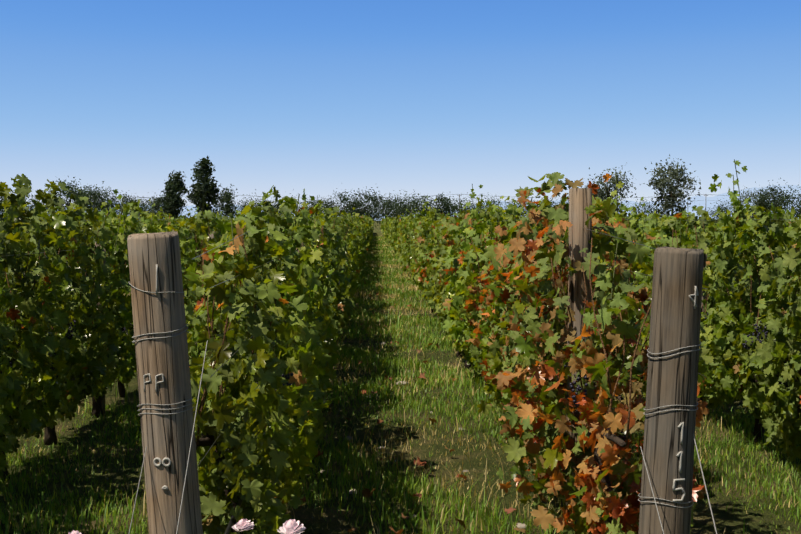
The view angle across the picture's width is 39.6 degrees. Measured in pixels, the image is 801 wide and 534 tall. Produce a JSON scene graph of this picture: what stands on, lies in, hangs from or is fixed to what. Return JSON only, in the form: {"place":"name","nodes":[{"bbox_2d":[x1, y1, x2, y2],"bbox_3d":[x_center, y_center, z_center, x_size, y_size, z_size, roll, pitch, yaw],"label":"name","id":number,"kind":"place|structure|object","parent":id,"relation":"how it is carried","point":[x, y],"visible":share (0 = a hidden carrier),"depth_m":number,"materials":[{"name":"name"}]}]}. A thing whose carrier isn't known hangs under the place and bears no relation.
{"place":"outdoors","nodes":[
{"label":"outdoors","id":0,"kind":"place"},
{"bbox_2d":[0,194,748,203],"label":"power cables","id":1,"kind":"object","parent":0,"point":[478,195],"visible":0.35,"depth_m":300.04,"materials":[{"name":"grey plastic"}]},
{"bbox_2d":[7,159,745,327],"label":"vine shoots","id":2,"kind":"object","parent":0,"point":[461,224],"visible":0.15,"depth_m":7.45,"materials":[{"name":"green plant"}]},
{"bbox_2d":[0,221,800,533],"bbox_3d":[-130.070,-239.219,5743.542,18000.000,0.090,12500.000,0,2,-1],"label":"ground","id":3,"kind":"structure","parent":0,"point":[314,523],"depth_m":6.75,"materials":[{"name":"green plant"}]},
{"bbox_2d":[127,231,202,533],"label":"end post","id":4,"kind":"object","parent":3,"relation":"on","point":[167,436],"visible":0.96,"depth_m":3.34,"materials":[{"name":"brown wood"}]},
{"bbox_2d":[68,519,305,533],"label":"rose bush","id":5,"kind":"object","parent":3,"relation":"on","point":[289,526],"depth_m":2.72,"materials":[{"name":"plant"}]},
{"bbox_2d":[194,215,450,241],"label":"vine leaves","id":6,"kind":"object","parent":3,"relation":"on","point":[383,222],"visible":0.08,"depth_m":79.34,"materials":[{"name":"green plant"}]},
{"bbox_2d":[18,371,640,533],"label":"drip hoses","id":7,"kind":"object","parent":3,"relation":"on","point":[230,523],"visible":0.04,"depth_m":4.08,"materials":[{"name":"black"}]},
{"bbox_2d":[0,160,800,533],"bbox_3d":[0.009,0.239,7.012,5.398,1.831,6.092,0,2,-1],"label":"vine leaves","id":8,"kind":"object","parent":3,"relation":"on","point":[272,430],"visible":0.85,"depth_m":5.67,"materials":[{"name":"green plant"}]},
{"bbox_2d":[0,221,800,533],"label":"vine stems","id":9,"kind":"object","parent":3,"relation":"on","point":[50,437],"visible":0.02,"depth_m":4.81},
{"bbox_2d":[0,274,789,457],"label":"grape clusters","id":10,"kind":"object","parent":9,"relation":"hanging from","point":[578,388],"visible":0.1,"depth_m":6.50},
{"bbox_2d":[0,154,800,226],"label":"distant trees","id":11,"kind":"object","parent":3,"relation":"on","point":[170,200],"materials":[{"name":"green plant"}]},
{"bbox_2d":[95,188,706,523],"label":"trellis posts","id":12,"kind":"object","parent":3,"relation":"on","point":[580,201],"visible":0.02,"depth_m":5.37,"materials":[{"name":"wood"}]},
{"bbox_2d":[7,204,797,295],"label":"vine leaves","id":13,"kind":"object","parent":3,"relation":"on","point":[394,231],"visible":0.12,"depth_m":32.29,"materials":[{"name":"green plant"}]},
{"bbox_2d":[300,279,528,533],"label":"fallen leaves","id":14,"kind":"object","parent":3,"relation":"on","point":[366,493],"visible":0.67,"depth_m":6.73,"materials":[{"name":"brown plant"}]},
{"bbox_2d":[320,338,526,528],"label":"stones","id":15,"kind":"object","parent":3,"relation":"on","point":[520,525],"visible":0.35,"depth_m":6.63,"materials":[{"name":"grey stone"}]},
{"bbox_2d":[638,247,703,533],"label":"end post","id":16,"kind":"object","parent":3,"relation":"on","point":[675,320],"visible":0.98,"depth_m":3.44,"materials":[{"name":"brown wood"}]},
{"bbox_2d":[144,264,698,501],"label":"post numbers","id":17,"kind":"object","parent":16,"relation":"attached to","point":[165,487],"visible":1,"depth_m":3.40,"materials":[{"name":"grey paint"}]},
{"bbox_2d":[128,281,716,533],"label":"post wires","id":18,"kind":"object","parent":16,"relation":"attached to","point":[133,341],"visible":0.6,"depth_m":3.35,"materials":[{"name":"grey metal"}]},
{"bbox_2d":[0,217,800,466],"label":"trellis wires","id":19,"kind":"object","parent":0,"point":[333,218],"visible":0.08,"depth_m":4.54,"materials":[{"name":"grey metal"}]},
{"bbox_2d":[0,0,800,213],"label":"sky","id":20,"kind":"structure","parent":0,"point":[431,98],"materials":[{"name":"blue"}]},
{"bbox_2d":[25,185,800,220],"bbox_3d":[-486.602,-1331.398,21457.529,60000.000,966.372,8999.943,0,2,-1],"label":"hills","id":21,"kind":"structure","parent":0,"point":[704,201],"depth_m":25550.88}
]}

